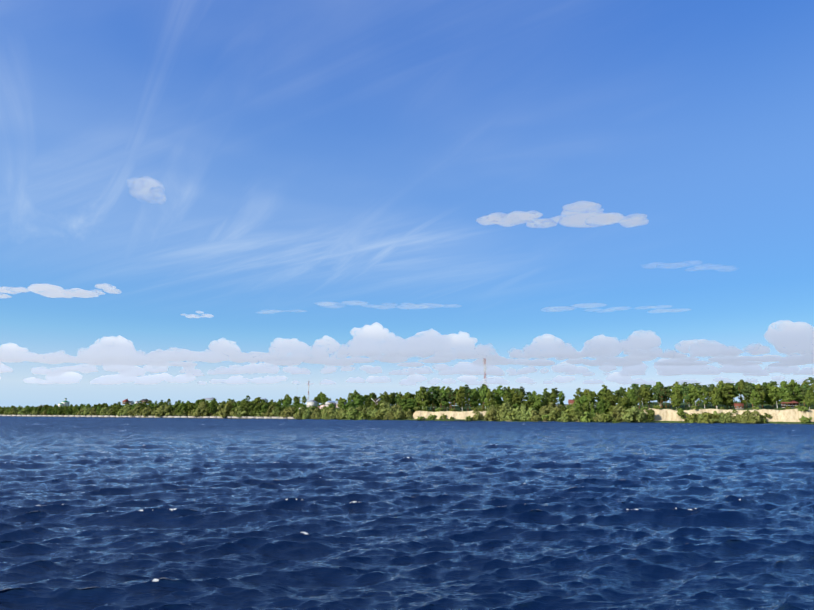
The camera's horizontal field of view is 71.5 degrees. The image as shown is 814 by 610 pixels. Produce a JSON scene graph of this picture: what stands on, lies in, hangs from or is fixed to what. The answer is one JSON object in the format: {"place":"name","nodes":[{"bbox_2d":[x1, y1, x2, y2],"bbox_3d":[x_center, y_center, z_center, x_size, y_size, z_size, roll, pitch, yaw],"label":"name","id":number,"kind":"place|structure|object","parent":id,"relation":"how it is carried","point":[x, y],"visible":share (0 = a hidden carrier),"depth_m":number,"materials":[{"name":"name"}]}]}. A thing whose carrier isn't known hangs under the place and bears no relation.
{"place":"outdoors","nodes":[
{"label":"outdoors","id":0,"kind":"place"},
{"bbox_2d":[0,416,813,609],"bbox_3d":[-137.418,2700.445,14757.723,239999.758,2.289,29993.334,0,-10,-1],"label":"water","id":1,"kind":"structure","parent":0,"point":[116,513],"depth_m":68.23,"materials":[{"name":"blue liquid"}]},
{"bbox_2d":[0,0,813,407],"label":"sky","id":2,"kind":"structure","parent":0,"point":[222,200],"materials":[{"name":"blue"}]},
{"bbox_2d":[17,402,813,423],"bbox_3d":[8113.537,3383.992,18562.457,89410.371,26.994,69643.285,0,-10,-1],"label":"ground","id":3,"kind":"structure","parent":0,"point":[666,413],"depth_m":527.51,"materials":[{"name":"beige sand"}]},
{"bbox_2d":[8,407,18,414],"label":"willow tree","id":4,"kind":"object","parent":3,"relation":"on","point":[13,411],"visible":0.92,"depth_m":884.22,"materials":[{"name":"green plant"}]},
{"bbox_2d":[17,408,29,414],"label":"willow tree","id":5,"kind":"object","parent":3,"relation":"on","point":[26,412],"visible":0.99,"depth_m":872.45,"materials":[{"name":"green plant"}]},
{"bbox_2d":[58,398,69,406],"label":"church","id":6,"kind":"structure","parent":3,"relation":"on","point":[65,403],"depth_m":1267.68,"materials":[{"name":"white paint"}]},
{"bbox_2d":[117,405,130,415],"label":"willow tree","id":7,"kind":"object","parent":3,"relation":"on","point":[125,413],"visible":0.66,"depth_m":783.01,"materials":[{"name":"green plant"}]},
{"bbox_2d":[127,405,141,415],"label":"willow tree","id":8,"kind":"object","parent":3,"relation":"on","point":[134,412],"visible":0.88,"depth_m":771.98,"materials":[{"name":"green plant"}]},
{"bbox_2d":[138,405,152,416],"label":"willow tree","id":9,"kind":"object","parent":3,"relation":"on","point":[144,412],"visible":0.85,"depth_m":766.04,"materials":[{"name":"green plant"}]},
{"bbox_2d":[0,415,293,418],"bbox_3d":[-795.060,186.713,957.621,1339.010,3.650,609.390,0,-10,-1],"label":"beach","id":10,"kind":"structure","parent":3,"relation":"on","point":[229,417],"depth_m":755.74,"materials":[{"name":"beige sand"}]},
{"bbox_2d":[152,404,171,416],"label":"willow tree","id":11,"kind":"object","parent":3,"relation":"on","point":[161,411],"visible":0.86,"depth_m":751.93,"materials":[{"name":"green plant"}]},
{"bbox_2d":[178,401,187,413],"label":"poplar tree","id":12,"kind":"object","parent":3,"relation":"on","point":[185,407],"visible":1,"depth_m":745.27,"materials":[{"name":"green plant"}]},
{"bbox_2d":[191,401,209,416],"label":"willow tree","id":13,"kind":"object","parent":3,"relation":"on","point":[200,410],"visible":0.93,"depth_m":726.56,"materials":[{"name":"green plant"}]},
{"bbox_2d":[218,401,235,417],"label":"willow tree","id":14,"kind":"object","parent":3,"relation":"on","point":[225,410],"visible":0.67,"depth_m":712.14,"materials":[{"name":"green plant"}]},
{"bbox_2d":[232,405,250,416],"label":"willow tree","id":15,"kind":"object","parent":3,"relation":"on","point":[240,412],"visible":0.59,"depth_m":700.27,"materials":[{"name":"green plant"}]},
{"bbox_2d":[239,400,254,414],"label":"alder tree","id":16,"kind":"object","parent":3,"relation":"on","point":[246,403],"visible":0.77,"depth_m":701.57,"materials":[{"name":"green plant"}]},
{"bbox_2d":[248,405,257,415],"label":"alder tree","id":17,"kind":"object","parent":3,"relation":"on","point":[251,408],"visible":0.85,"depth_m":699.03,"materials":[{"name":"green plant"}]},
{"bbox_2d":[259,404,268,415],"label":"alder tree","id":18,"kind":"object","parent":3,"relation":"on","point":[265,407],"visible":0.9,"depth_m":690.67,"materials":[{"name":"green plant"}]},
{"bbox_2d":[261,405,280,416],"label":"willow tree","id":19,"kind":"object","parent":3,"relation":"on","point":[271,408],"visible":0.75,"depth_m":686.39,"materials":[{"name":"green plant"}]},
{"bbox_2d":[280,406,295,417],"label":"willow tree","id":20,"kind":"object","parent":3,"relation":"on","point":[289,411],"visible":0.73,"depth_m":672.88,"materials":[{"name":"green plant"}]},
{"bbox_2d":[293,410,303,418],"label":"willow tree","id":21,"kind":"object","parent":3,"relation":"on","point":[298,415],"visible":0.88,"depth_m":656.09,"materials":[{"name":"green plant"}]},
{"bbox_2d":[302,410,310,418],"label":"willow tree","id":22,"kind":"object","parent":3,"relation":"on","point":[308,412],"visible":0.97,"depth_m":652.77,"materials":[{"name":"green plant"}]},
{"bbox_2d":[307,400,316,406],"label":"storage tank","id":23,"kind":"object","parent":3,"relation":"on","point":[311,403],"visible":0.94,"depth_m":768.52,"materials":[{"name":"white metal"}]},
{"bbox_2d":[324,409,335,418],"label":"willow tree","id":24,"kind":"object","parent":3,"relation":"on","point":[331,415],"visible":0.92,"depth_m":639.75,"materials":[{"name":"green plant"}]},
{"bbox_2d":[343,401,355,409],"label":"alder tree","id":25,"kind":"object","parent":3,"relation":"on","point":[349,404],"visible":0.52,"depth_m":648.91,"materials":[{"name":"green plant"}]},
{"bbox_2d":[346,408,363,419],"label":"bush","id":26,"kind":"object","parent":3,"relation":"on","point":[350,414],"visible":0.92,"depth_m":628.04,"materials":[{"name":"green plant"}]},
{"bbox_2d":[354,395,366,407],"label":"alder tree","id":27,"kind":"object","parent":3,"relation":"on","point":[359,399],"visible":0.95,"depth_m":678.91,"materials":[{"name":"green plant"}]},
{"bbox_2d":[358,413,369,419],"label":"bush","id":28,"kind":"object","parent":3,"relation":"on","point":[361,416],"visible":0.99,"depth_m":622.40,"materials":[{"name":"green plant"}]},
{"bbox_2d":[363,395,371,406],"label":"alder tree","id":29,"kind":"object","parent":3,"relation":"on","point":[367,403],"visible":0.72,"depth_m":700.23,"materials":[{"name":"green plant"}]},
{"bbox_2d":[371,410,382,419],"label":"bush","id":30,"kind":"object","parent":3,"relation":"on","point":[377,415],"visible":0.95,"depth_m":618.40,"materials":[{"name":"green plant"}]},
{"bbox_2d":[377,401,395,414],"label":"willow tree","id":31,"kind":"object","parent":3,"relation":"on","point":[385,406],"visible":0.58,"depth_m":627.86,"materials":[{"name":"green plant"}]},
{"bbox_2d":[383,411,394,419],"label":"willow tree","id":32,"kind":"object","parent":3,"relation":"on","point":[389,417],"visible":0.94,"depth_m":611.50,"materials":[{"name":"green plant"}]},
{"bbox_2d":[398,398,412,410],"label":"alder tree","id":33,"kind":"object","parent":3,"relation":"on","point":[402,402],"visible":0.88,"depth_m":629.31,"materials":[{"name":"green plant"}]},
{"bbox_2d":[402,409,413,417],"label":"willow tree","id":34,"kind":"object","parent":3,"relation":"on","point":[408,413],"visible":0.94,"depth_m":613.96,"materials":[{"name":"green plant"}]},
{"bbox_2d":[415,386,429,408],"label":"birch tree","id":35,"kind":"object","parent":3,"relation":"on","point":[422,395],"visible":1,"depth_m":622.23,"materials":[{"name":"green plant"}]},
{"bbox_2d":[428,388,437,410],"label":"pine tree","id":36,"kind":"object","parent":3,"relation":"on","point":[433,395],"visible":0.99,"depth_m":625.38,"materials":[{"name":"green plant"}]},
{"bbox_2d":[431,386,440,407],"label":"birch tree","id":37,"kind":"object","parent":3,"relation":"on","point":[436,402],"visible":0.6,"depth_m":633.00,"materials":[{"name":"green plant"}]},
{"bbox_2d":[436,386,451,410],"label":"poplar tree","id":38,"kind":"object","parent":3,"relation":"on","point":[445,404],"visible":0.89,"depth_m":623.34,"materials":[{"name":"green plant"}]},
{"bbox_2d":[454,386,468,410],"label":"birch tree","id":39,"kind":"object","parent":3,"relation":"on","point":[460,395],"visible":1,"depth_m":604.71,"materials":[{"name":"green plant"}]},
{"bbox_2d":[468,389,478,407],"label":"poplar tree","id":40,"kind":"object","parent":3,"relation":"on","point":[474,394],"visible":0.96,"depth_m":607.80,"materials":[{"name":"green plant"}]},
{"bbox_2d":[480,385,489,408],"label":"birch tree","id":41,"kind":"object","parent":3,"relation":"on","point":[483,393],"visible":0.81,"depth_m":600.11,"materials":[{"name":"green plant"}]},
{"bbox_2d":[486,389,495,407],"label":"birch tree","id":42,"kind":"object","parent":3,"relation":"on","point":[491,397],"visible":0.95,"depth_m":593.67,"materials":[{"name":"green plant"}]},
{"bbox_2d":[483,409,499,420],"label":"willow tree","id":43,"kind":"object","parent":3,"relation":"on","point":[488,417],"visible":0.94,"depth_m":568.74,"materials":[{"name":"green plant"}]},
{"bbox_2d":[484,404,499,416],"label":"willow tree","id":44,"kind":"object","parent":3,"relation":"on","point":[494,408],"visible":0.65,"depth_m":572.97,"materials":[{"name":"green plant"}]},
{"bbox_2d":[493,385,505,404],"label":"poplar tree","id":45,"kind":"object","parent":3,"relation":"on","point":[499,390],"visible":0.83,"depth_m":613.39,"materials":[{"name":"green plant"}]},
{"bbox_2d":[494,401,516,414],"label":"willow tree","id":46,"kind":"object","parent":3,"relation":"on","point":[504,405],"visible":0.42,"depth_m":573.06,"materials":[{"name":"green plant"}]},
{"bbox_2d":[500,408,514,420],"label":"willow tree","id":47,"kind":"object","parent":3,"relation":"on","point":[505,411],"visible":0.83,"depth_m":562.40,"materials":[{"name":"green plant"}]},
{"bbox_2d":[512,393,520,404],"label":"birch tree","id":48,"kind":"object","parent":3,"relation":"on","point":[515,397],"visible":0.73,"depth_m":591.42,"materials":[{"name":"green plant"}]},
{"bbox_2d":[512,404,527,419],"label":"willow tree","id":49,"kind":"object","parent":3,"relation":"on","point":[522,410],"visible":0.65,"depth_m":561.32,"materials":[{"name":"green plant"}]},
{"bbox_2d":[519,400,533,409],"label":"alder tree","id":50,"kind":"object","parent":3,"relation":"on","point":[527,404],"visible":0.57,"depth_m":569.69,"materials":[{"name":"green plant"}]},
{"bbox_2d":[526,410,540,421],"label":"willow tree","id":51,"kind":"object","parent":3,"relation":"on","point":[535,416],"visible":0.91,"depth_m":548.77,"materials":[{"name":"green plant"}]},
{"bbox_2d":[529,394,546,412],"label":"alder tree","id":52,"kind":"object","parent":3,"relation":"on","point":[536,400],"visible":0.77,"depth_m":567.56,"materials":[{"name":"green plant"}]},
{"bbox_2d":[538,409,547,420],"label":"bush","id":53,"kind":"object","parent":3,"relation":"on","point":[543,411],"visible":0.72,"depth_m":550.28,"materials":[{"name":"green plant"}]},
{"bbox_2d":[545,393,555,407],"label":"poplar tree","id":54,"kind":"object","parent":3,"relation":"on","point":[551,398],"visible":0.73,"depth_m":568.89,"materials":[{"name":"green plant"}]},
{"bbox_2d":[541,402,560,415],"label":"willow tree","id":55,"kind":"object","parent":3,"relation":"on","point":[547,408],"visible":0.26,"depth_m":557.02,"materials":[{"name":"green plant"}]},
{"bbox_2d":[549,410,559,420],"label":"bush","id":56,"kind":"object","parent":3,"relation":"on","point":[555,415],"visible":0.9,"depth_m":540.35,"materials":[{"name":"green plant"}]},
{"bbox_2d":[557,391,564,404],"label":"poplar tree","id":57,"kind":"object","parent":3,"relation":"on","point":[561,396],"visible":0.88,"depth_m":653.36,"materials":[{"name":"green plant"}]},
{"bbox_2d":[554,411,570,421],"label":"bush","id":58,"kind":"object","parent":3,"relation":"on","point":[561,418],"visible":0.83,"depth_m":537.82,"materials":[{"name":"green plant"}]},
{"bbox_2d":[559,407,585,421],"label":"bush","id":59,"kind":"object","parent":3,"relation":"on","point":[571,411],"visible":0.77,"depth_m":535.46,"materials":[{"name":"green plant"}]},
{"bbox_2d":[573,388,583,405],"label":"poplar tree","id":60,"kind":"object","parent":3,"relation":"on","point":[579,392],"visible":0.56,"depth_m":594.02,"materials":[{"name":"green plant"}]},
{"bbox_2d":[578,395,591,411],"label":"alder tree","id":61,"kind":"object","parent":3,"relation":"on","point":[582,399],"visible":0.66,"depth_m":556.95,"materials":[{"name":"green plant"}]},
{"bbox_2d":[580,411,595,421],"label":"bush","id":62,"kind":"object","parent":3,"relation":"on","point":[587,414],"visible":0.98,"depth_m":528.48,"materials":[{"name":"green plant"}]},
{"bbox_2d":[584,394,594,411],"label":"birch tree","id":63,"kind":"object","parent":3,"relation":"on","point":[589,400],"visible":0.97,"depth_m":551.55,"materials":[{"name":"green plant"}]},
{"bbox_2d":[595,402,605,413],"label":"alder tree","id":64,"kind":"object","parent":3,"relation":"on","point":[600,406],"visible":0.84,"depth_m":542.91,"materials":[{"name":"green plant"}]},
{"bbox_2d":[596,399,611,413],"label":"alder tree","id":65,"kind":"object","parent":3,"relation":"on","point":[608,405],"visible":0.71,"depth_m":545.21,"materials":[{"name":"green plant"}]},
{"bbox_2d":[597,385,613,400],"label":"poplar tree","id":66,"kind":"object","parent":3,"relation":"on","point":[602,392],"visible":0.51,"depth_m":575.12,"materials":[{"name":"green plant"}]},
{"bbox_2d":[601,412,619,421],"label":"bush","id":67,"kind":"object","parent":3,"relation":"on","point":[607,417],"visible":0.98,"depth_m":520.12,"materials":[{"name":"green plant"}]},
{"bbox_2d":[605,393,618,405],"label":"alder tree","id":68,"kind":"object","parent":3,"relation":"on","point":[613,398],"visible":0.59,"depth_m":548.65,"materials":[{"name":"green plant"}]},
{"bbox_2d":[608,410,623,421],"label":"bush","id":69,"kind":"object","parent":3,"relation":"on","point":[616,415],"visible":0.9,"depth_m":521.42,"materials":[{"name":"green plant"}]},
{"bbox_2d":[611,404,625,419],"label":"willow tree","id":70,"kind":"object","parent":3,"relation":"on","point":[618,408],"visible":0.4,"depth_m":529.91,"materials":[{"name":"green plant"}]},
{"bbox_2d":[617,396,634,409],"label":"alder tree","id":71,"kind":"object","parent":3,"relation":"on","point":[624,400],"visible":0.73,"depth_m":532.05,"materials":[{"name":"green plant"}]},
{"bbox_2d":[620,405,647,421],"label":"bush","id":72,"kind":"object","parent":3,"relation":"on","point":[628,416],"visible":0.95,"depth_m":514.77,"materials":[{"name":"green plant"}]},
{"bbox_2d":[640,384,655,406],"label":"poplar tree","id":73,"kind":"object","parent":3,"relation":"on","point":[647,392],"visible":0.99,"depth_m":556.24,"materials":[{"name":"green plant"}]},
{"bbox_2d":[645,409,654,420],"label":"bush","id":74,"kind":"object","parent":3,"relation":"on","point":[650,413],"visible":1,"depth_m":514.29,"materials":[{"name":"green plant"}]},
{"bbox_2d":[653,389,664,407],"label":"pine tree","id":75,"kind":"object","parent":3,"relation":"on","point":[661,394],"visible":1,"depth_m":545.75,"materials":[{"name":"green plant"}]},
{"bbox_2d":[654,382,669,404],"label":"poplar tree","id":76,"kind":"object","parent":3,"relation":"on","point":[663,399],"visible":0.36,"depth_m":570.80,"materials":[{"name":"green plant"}]},
{"bbox_2d":[669,392,681,407],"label":"birch tree","id":77,"kind":"object","parent":3,"relation":"on","point":[676,399],"visible":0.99,"depth_m":533.39,"materials":[{"name":"green plant"}]},
{"bbox_2d":[672,384,682,399],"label":"birch tree","id":78,"kind":"object","parent":3,"relation":"on","point":[679,387],"visible":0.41,"depth_m":590.67,"materials":[{"name":"green plant"}]},
{"bbox_2d":[671,389,684,407],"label":"birch tree","id":79,"kind":"object","parent":3,"relation":"on","point":[678,392],"visible":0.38,"depth_m":553.67,"materials":[{"name":"green plant"}]},
{"bbox_2d":[676,408,685,420],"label":"bush","id":80,"kind":"object","parent":3,"relation":"on","point":[680,412],"visible":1,"depth_m":507.03,"materials":[{"name":"green plant"}]},
{"bbox_2d":[679,387,690,408],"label":"pine tree","id":81,"kind":"object","parent":3,"relation":"on","point":[685,391],"visible":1,"depth_m":543.96,"materials":[{"name":"green plant"}]},
{"bbox_2d":[684,413,698,421],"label":"bush","id":82,"kind":"object","parent":3,"relation":"on","point":[693,416],"visible":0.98,"depth_m":500.06,"materials":[{"name":"green plant"}]},
{"bbox_2d":[688,385,700,404],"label":"birch tree","id":83,"kind":"object","parent":3,"relation":"on","point":[694,392],"visible":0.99,"depth_m":538.95,"materials":[{"name":"green plant"}]},
{"bbox_2d":[698,387,710,407],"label":"birch tree","id":84,"kind":"object","parent":3,"relation":"on","point":[703,393],"visible":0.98,"depth_m":536.06,"materials":[{"name":"green plant"}]},
{"bbox_2d":[699,412,719,422],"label":"bush","id":85,"kind":"object","parent":3,"relation":"on","point":[705,419],"visible":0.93,"depth_m":489.81,"materials":[{"name":"green plant"}]},
{"bbox_2d":[710,387,721,407],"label":"birch tree","id":86,"kind":"object","parent":3,"relation":"on","point":[714,390],"visible":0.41,"depth_m":536.88,"materials":[{"name":"green plant"}]},
{"bbox_2d":[711,392,721,408],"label":"birch tree","id":87,"kind":"object","parent":3,"relation":"on","point":[716,401],"visible":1,"depth_m":524.94,"materials":[{"name":"green plant"}]},
{"bbox_2d":[708,411,724,422],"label":"bush","id":88,"kind":"object","parent":3,"relation":"on","point":[716,413],"visible":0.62,"depth_m":490.22,"materials":[{"name":"green plant"}]},
{"bbox_2d":[716,384,726,406],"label":"birch tree","id":89,"kind":"object","parent":3,"relation":"on","point":[720,388],"visible":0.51,"depth_m":542.82,"materials":[{"name":"green plant"}]},
{"bbox_2d":[720,412,735,422],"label":"bush","id":90,"kind":"object","parent":3,"relation":"on","point":[725,417],"visible":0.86,"depth_m":487.38,"materials":[{"name":"green plant"}]},
{"bbox_2d":[720,383,738,408],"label":"poplar tree","id":91,"kind":"object","parent":3,"relation":"on","point":[727,388],"visible":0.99,"depth_m":537.53,"materials":[{"name":"green plant"}]},
{"bbox_2d":[734,403,743,408],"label":"house","id":92,"kind":"structure","parent":3,"relation":"on","point":[738,405],"depth_m":528.86,"materials":[{"name":"red"}]},
{"bbox_2d":[738,379,749,407],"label":"poplar tree","id":93,"kind":"object","parent":3,"relation":"on","point":[741,387],"visible":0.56,"depth_m":541.71,"materials":[{"name":"green plant"}]},
{"bbox_2d":[739,410,751,422],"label":"bush","id":94,"kind":"object","parent":3,"relation":"on","point":[747,413],"visible":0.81,"depth_m":481.81,"materials":[{"name":"green plant"}]},
{"bbox_2d":[741,383,754,405],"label":"pine tree","id":95,"kind":"object","parent":3,"relation":"on","point":[747,391],"visible":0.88,"depth_m":529.08,"materials":[{"name":"green plant"}]},
{"bbox_2d":[749,389,761,405],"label":"birch tree","id":96,"kind":"object","parent":3,"relation":"on","point":[754,401],"visible":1,"depth_m":514.16,"materials":[{"name":"green plant"}]},
{"bbox_2d":[748,410,766,422],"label":"bush","id":97,"kind":"object","parent":3,"relation":"on","point":[757,416],"visible":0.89,"depth_m":477.09,"materials":[{"name":"green plant"}]},
{"bbox_2d":[752,384,765,404],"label":"birch tree","id":98,"kind":"object","parent":3,"relation":"on","point":[758,388],"visible":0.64,"depth_m":526.08,"materials":[{"name":"green plant"}]},
{"bbox_2d":[764,383,780,407],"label":"poplar tree","id":99,"kind":"object","parent":3,"relation":"on","point":[769,402],"visible":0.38,"depth_m":533.68,"materials":[{"name":"green plant"}]},
{"bbox_2d":[768,386,782,407],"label":"birch tree","id":100,"kind":"object","parent":3,"relation":"on","point":[774,398],"visible":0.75,"depth_m":523.66,"materials":[{"name":"green plant"}]},
{"bbox_2d":[776,384,795,402],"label":"poplar tree","id":101,"kind":"object","parent":3,"relation":"on","point":[783,389],"visible":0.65,"depth_m":511.99,"materials":[{"name":"green plant"}]},
{"bbox_2d":[781,392,794,404],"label":"birch tree","id":102,"kind":"object","parent":3,"relation":"on","point":[788,395],"visible":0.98,"depth_m":500.01,"materials":[{"name":"green plant"}]},
{"bbox_2d":[781,400,798,407],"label":"house","id":103,"kind":"structure","parent":3,"relation":"on","point":[792,404],"depth_m":497.82,"materials":[{"name":"white"}]},
{"bbox_2d":[788,379,800,401],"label":"poplar tree","id":104,"kind":"object","parent":3,"relation":"on","point":[792,384],"visible":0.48,"depth_m":551.14,"materials":[{"name":"green plant"}]},
{"bbox_2d":[792,385,804,405],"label":"poplar tree","id":105,"kind":"object","parent":3,"relation":"on","point":[797,388],"visible":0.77,"depth_m":516.02,"materials":[{"name":"green plant"}]},
{"bbox_2d":[803,390,813,408],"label":"birch tree","id":106,"kind":"object","parent":3,"relation":"on","point":[807,401],"visible":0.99,"depth_m":492.15,"materials":[{"name":"green plant"}]},
{"bbox_2d":[482,354,486,384],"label":"cell tower","id":107,"kind":"structure","parent":0,"point":[483,360],"depth_m":736.98,"materials":[{"name":"red"}]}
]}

